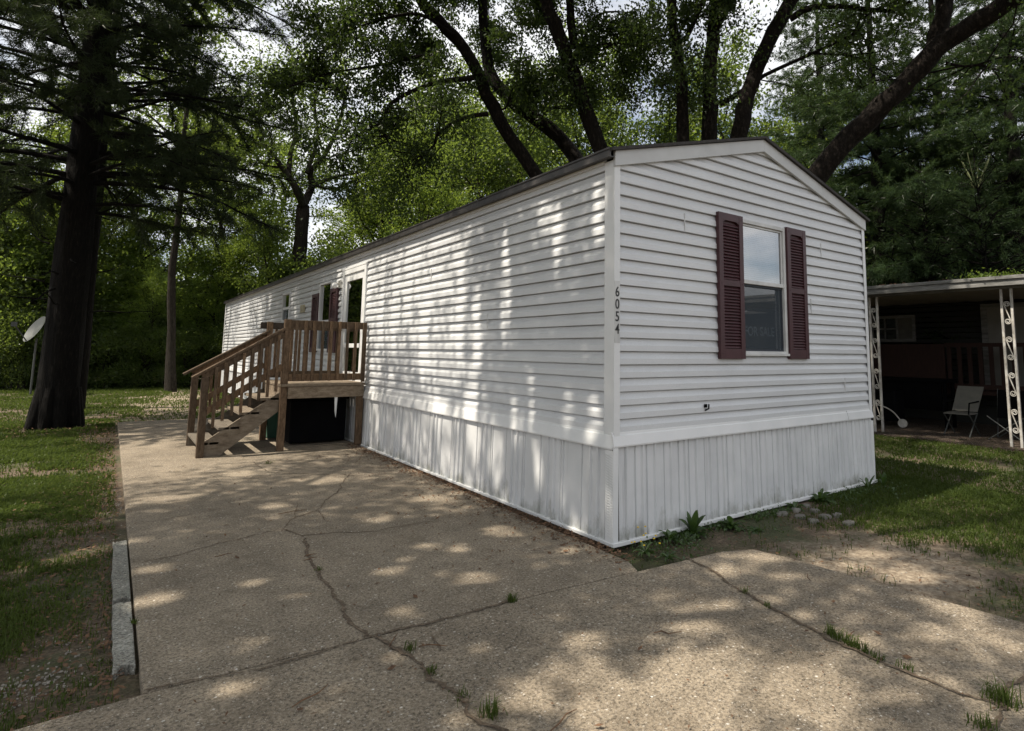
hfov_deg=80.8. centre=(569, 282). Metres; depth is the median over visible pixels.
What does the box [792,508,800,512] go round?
flat stone
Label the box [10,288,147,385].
shrub
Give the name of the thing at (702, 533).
weed
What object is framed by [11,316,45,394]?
satellite dish
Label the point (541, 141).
deciduous tree
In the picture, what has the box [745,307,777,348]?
for sale sign
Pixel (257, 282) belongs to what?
deciduous tree
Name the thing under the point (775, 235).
window
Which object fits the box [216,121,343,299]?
deciduous tree
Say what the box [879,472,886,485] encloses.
weed
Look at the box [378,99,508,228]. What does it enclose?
deciduous tree
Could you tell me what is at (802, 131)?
pine tree
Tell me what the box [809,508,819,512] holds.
flat stone
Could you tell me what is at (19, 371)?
shrub
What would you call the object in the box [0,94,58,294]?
deciduous tree
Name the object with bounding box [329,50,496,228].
deciduous tree
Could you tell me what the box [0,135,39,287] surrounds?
deciduous tree
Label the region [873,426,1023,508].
lawn grass
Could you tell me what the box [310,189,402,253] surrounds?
deciduous tree
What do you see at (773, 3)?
sky
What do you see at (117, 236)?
deciduous tree
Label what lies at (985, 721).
grass tuft
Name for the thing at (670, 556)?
flowering weed
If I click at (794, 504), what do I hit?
weed
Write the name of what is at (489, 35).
river birch
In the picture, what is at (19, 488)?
lawn grass
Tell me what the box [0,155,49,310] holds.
deciduous tree
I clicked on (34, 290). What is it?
shrub
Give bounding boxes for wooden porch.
[182,319,366,457]
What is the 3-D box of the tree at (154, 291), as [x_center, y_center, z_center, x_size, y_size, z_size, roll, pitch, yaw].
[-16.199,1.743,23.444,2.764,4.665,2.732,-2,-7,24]
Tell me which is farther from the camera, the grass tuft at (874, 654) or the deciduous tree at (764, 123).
the deciduous tree at (764, 123)
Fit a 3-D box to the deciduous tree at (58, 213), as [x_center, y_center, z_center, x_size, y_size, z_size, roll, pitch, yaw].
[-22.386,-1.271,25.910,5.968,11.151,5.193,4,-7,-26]
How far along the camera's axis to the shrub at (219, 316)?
25.66 m
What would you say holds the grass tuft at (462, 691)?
on the driveway apron
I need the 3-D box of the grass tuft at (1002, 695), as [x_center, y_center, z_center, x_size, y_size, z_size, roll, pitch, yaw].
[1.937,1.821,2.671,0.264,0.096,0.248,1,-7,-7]
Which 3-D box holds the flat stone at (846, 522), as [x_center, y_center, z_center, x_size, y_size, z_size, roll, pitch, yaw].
[2.589,2.244,5.550,0.158,0.063,0.090,6,-8,-37]
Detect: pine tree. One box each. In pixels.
[0,0,259,408]
[0,0,319,430]
[747,0,950,284]
[761,0,1023,405]
[835,0,1023,322]
[857,109,932,212]
[867,0,1023,354]
[933,13,1023,276]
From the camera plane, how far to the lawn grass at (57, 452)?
9.04 m
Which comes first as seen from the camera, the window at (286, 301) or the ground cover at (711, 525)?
the ground cover at (711, 525)
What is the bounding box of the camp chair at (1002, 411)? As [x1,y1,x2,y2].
[987,389,1023,439]
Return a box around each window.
[281,292,291,321]
[316,280,333,350]
[743,219,789,355]
[871,315,916,341]
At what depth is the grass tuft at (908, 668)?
2.94 m
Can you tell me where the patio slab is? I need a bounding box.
[871,417,1023,451]
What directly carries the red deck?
on the patio slab
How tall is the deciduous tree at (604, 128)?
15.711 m
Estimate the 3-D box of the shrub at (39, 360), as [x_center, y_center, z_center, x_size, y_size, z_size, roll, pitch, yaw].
[-18.678,2.405,21.948,2.949,3.911,2.908,5,-8,-35]
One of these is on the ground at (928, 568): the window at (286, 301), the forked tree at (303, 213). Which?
the forked tree at (303, 213)
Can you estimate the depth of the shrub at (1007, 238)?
18.23 m
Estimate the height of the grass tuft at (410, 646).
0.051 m
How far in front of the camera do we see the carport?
11.55 m
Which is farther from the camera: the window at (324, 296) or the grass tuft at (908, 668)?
the window at (324, 296)
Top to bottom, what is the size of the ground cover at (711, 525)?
0.096 m
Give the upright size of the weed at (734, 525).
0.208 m
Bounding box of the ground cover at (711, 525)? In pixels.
[608,482,937,563]
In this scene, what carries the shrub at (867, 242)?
on the ground at (928, 568)
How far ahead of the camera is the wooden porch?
9.17 m
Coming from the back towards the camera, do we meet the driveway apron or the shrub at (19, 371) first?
the shrub at (19, 371)
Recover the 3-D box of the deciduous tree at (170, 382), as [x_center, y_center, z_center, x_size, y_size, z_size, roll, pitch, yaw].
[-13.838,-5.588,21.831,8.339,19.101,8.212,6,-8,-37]
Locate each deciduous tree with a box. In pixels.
[0,72,140,388]
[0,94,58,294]
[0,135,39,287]
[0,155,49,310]
[0,183,113,389]
[1,213,131,362]
[12,140,121,288]
[39,0,311,391]
[94,109,239,384]
[96,189,166,362]
[96,232,181,386]
[97,220,182,385]
[138,166,268,306]
[141,70,295,341]
[151,241,239,384]
[166,229,259,359]
[212,224,266,300]
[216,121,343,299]
[216,183,302,314]
[307,95,447,258]
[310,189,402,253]
[320,108,443,251]
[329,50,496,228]
[361,152,476,241]
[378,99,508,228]
[419,84,525,210]
[423,113,553,216]
[450,36,591,191]
[479,65,643,179]
[484,72,568,181]
[529,0,699,165]
[633,104,700,143]
[639,99,734,143]
[660,0,815,148]
[764,63,922,207]
[778,133,848,172]
[947,135,1008,252]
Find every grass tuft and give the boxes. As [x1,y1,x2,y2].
[403,639,416,652]
[426,663,441,675]
[447,684,472,706]
[468,692,507,720]
[504,592,518,602]
[820,621,874,654]
[867,651,888,663]
[895,658,914,672]
[963,710,1004,730]
[967,671,1022,711]
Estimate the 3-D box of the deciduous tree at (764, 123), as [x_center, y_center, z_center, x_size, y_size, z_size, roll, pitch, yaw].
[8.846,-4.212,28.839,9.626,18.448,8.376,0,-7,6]
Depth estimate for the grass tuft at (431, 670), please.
2.85 m
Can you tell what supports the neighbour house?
on the ground at (928, 568)
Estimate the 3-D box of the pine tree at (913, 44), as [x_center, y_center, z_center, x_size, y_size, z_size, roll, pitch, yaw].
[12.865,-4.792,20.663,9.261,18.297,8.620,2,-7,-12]
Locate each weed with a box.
[631,526,660,557]
[654,551,681,561]
[659,529,684,545]
[679,510,713,538]
[687,528,709,538]
[717,516,745,531]
[744,526,764,533]
[785,501,805,511]
[808,488,836,504]
[860,475,880,487]
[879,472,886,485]
[946,267,1023,279]
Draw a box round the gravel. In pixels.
[0,490,1013,714]
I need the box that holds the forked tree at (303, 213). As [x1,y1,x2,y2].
[170,18,423,273]
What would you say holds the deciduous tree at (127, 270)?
on the ground at (928, 568)
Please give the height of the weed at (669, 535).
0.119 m
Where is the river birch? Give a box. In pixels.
[227,0,1023,226]
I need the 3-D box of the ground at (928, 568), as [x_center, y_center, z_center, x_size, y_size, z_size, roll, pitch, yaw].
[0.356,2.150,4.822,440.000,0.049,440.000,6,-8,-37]
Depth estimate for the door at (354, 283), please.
10.53 m
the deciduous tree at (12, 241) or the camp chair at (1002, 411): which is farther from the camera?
the deciduous tree at (12, 241)
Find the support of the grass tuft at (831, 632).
on the driveway apron
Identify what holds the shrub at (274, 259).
on the ground at (928, 568)
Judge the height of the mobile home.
3.884 m
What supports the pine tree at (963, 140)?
on the ground at (928, 568)
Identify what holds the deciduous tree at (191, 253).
on the ground at (928, 568)
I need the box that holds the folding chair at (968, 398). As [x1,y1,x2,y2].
[942,386,983,437]
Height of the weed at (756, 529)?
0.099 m
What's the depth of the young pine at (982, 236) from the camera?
15.04 m
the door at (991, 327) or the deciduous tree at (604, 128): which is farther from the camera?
the deciduous tree at (604, 128)
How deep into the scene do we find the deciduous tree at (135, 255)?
24.07 m
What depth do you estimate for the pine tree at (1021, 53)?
19.09 m
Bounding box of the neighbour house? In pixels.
[868,299,1023,426]
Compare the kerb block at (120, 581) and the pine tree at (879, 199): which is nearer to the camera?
the kerb block at (120, 581)
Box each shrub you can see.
[0,216,139,388]
[0,292,44,389]
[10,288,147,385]
[17,304,103,388]
[95,306,183,388]
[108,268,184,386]
[117,297,215,385]
[146,314,217,388]
[188,266,268,383]
[190,309,225,385]
[217,226,321,285]
[248,230,352,291]
[255,218,363,288]
[856,207,906,343]
[971,228,1012,273]
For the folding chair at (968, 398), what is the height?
0.938 m
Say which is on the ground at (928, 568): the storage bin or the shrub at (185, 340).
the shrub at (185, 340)
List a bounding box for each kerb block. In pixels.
[111,540,130,605]
[111,601,135,680]
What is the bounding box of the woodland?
[100,238,216,310]
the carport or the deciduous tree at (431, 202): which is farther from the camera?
the deciduous tree at (431, 202)
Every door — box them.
[339,262,369,381]
[980,302,1023,385]
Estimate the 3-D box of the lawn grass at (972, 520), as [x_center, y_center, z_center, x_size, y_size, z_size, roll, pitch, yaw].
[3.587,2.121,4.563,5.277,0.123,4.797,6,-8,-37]
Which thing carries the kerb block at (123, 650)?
on the ground at (928, 568)
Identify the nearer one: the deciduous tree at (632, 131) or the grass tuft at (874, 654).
the grass tuft at (874, 654)
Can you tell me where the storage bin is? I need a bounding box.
[266,405,278,437]
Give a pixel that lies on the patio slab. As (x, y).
(916, 428)
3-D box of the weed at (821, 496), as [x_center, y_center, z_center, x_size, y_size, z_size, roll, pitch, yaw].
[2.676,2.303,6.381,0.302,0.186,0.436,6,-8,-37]
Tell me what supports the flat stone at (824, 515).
on the ground at (928, 568)
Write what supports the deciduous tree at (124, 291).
on the ground at (928, 568)
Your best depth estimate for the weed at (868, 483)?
7.02 m
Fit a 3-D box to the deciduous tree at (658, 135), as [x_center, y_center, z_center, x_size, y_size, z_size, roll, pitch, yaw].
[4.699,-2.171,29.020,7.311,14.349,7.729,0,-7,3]
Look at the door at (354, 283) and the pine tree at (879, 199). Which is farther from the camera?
the pine tree at (879, 199)
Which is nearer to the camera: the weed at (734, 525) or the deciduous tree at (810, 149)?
the weed at (734, 525)
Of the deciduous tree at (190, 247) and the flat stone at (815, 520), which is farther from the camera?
the deciduous tree at (190, 247)
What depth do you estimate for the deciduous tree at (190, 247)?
29.95 m
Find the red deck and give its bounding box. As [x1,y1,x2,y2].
[869,343,1023,395]
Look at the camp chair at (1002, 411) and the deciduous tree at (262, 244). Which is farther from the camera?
the deciduous tree at (262, 244)
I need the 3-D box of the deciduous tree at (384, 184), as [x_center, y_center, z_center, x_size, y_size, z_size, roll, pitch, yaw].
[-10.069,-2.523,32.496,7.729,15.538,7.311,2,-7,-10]
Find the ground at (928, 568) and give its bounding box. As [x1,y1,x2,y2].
[0,378,1023,730]
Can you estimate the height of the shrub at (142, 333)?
3.613 m
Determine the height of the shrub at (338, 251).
7.319 m
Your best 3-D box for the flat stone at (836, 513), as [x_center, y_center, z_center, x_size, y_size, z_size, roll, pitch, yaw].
[2.603,2.275,5.822,0.133,0.063,0.091,6,-8,-37]
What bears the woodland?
on the ground at (928, 568)
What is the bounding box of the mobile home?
[220,136,877,547]
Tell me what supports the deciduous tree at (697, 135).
on the ground at (928, 568)
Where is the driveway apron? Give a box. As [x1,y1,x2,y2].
[13,549,1023,730]
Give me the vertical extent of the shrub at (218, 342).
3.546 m
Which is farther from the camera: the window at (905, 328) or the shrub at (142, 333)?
the shrub at (142, 333)
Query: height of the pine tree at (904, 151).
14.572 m
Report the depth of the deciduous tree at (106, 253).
22.62 m
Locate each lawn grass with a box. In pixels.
[0,381,239,428]
[0,417,116,476]
[0,467,122,730]
[595,470,1023,619]
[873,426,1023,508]
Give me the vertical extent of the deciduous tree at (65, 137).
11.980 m
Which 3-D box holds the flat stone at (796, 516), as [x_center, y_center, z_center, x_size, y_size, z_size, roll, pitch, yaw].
[2.216,2.264,5.755,0.119,0.063,0.105,6,-8,-37]
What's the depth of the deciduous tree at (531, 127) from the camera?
37.34 m
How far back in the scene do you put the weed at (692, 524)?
5.17 m
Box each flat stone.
[776,511,787,516]
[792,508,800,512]
[794,514,805,519]
[808,518,818,523]
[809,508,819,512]
[818,513,831,518]
[832,512,841,517]
[842,520,854,526]
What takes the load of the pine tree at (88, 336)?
on the ground at (928, 568)
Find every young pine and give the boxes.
[867,160,991,397]
[906,144,1023,405]
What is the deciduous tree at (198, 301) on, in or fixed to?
on the ground at (928, 568)
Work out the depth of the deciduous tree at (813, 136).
30.51 m
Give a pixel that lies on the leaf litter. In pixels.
(406, 467)
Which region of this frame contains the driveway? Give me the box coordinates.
[117,418,1023,730]
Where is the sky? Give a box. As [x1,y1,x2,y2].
[0,0,1022,283]
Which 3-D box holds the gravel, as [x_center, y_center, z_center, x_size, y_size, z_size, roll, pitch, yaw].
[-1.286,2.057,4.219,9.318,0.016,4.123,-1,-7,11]
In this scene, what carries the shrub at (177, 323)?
on the ground at (928, 568)
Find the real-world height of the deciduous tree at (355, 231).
14.139 m
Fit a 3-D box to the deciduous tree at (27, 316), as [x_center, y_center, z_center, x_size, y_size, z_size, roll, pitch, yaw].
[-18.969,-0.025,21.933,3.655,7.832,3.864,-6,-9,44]
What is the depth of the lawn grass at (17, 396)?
16.77 m
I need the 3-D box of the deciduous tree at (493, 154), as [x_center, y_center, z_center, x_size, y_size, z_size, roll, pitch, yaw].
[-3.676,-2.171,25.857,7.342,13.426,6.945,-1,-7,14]
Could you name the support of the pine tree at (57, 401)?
on the ground at (928, 568)
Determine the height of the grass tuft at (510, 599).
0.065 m
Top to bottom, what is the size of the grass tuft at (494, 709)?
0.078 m
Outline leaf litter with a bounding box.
[0,409,1022,730]
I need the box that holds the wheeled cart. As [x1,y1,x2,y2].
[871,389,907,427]
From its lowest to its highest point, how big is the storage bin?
0.715 m
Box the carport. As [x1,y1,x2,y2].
[867,274,1023,447]
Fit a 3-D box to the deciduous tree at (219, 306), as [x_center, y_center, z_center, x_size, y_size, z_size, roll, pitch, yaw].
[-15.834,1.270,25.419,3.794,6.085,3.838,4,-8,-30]
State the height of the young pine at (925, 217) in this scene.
7.256 m
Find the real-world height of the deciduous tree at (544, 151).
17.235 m
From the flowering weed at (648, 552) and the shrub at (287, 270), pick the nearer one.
the flowering weed at (648, 552)
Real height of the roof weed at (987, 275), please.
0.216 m
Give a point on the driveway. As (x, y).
(283, 588)
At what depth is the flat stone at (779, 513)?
5.83 m
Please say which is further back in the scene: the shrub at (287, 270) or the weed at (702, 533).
the shrub at (287, 270)

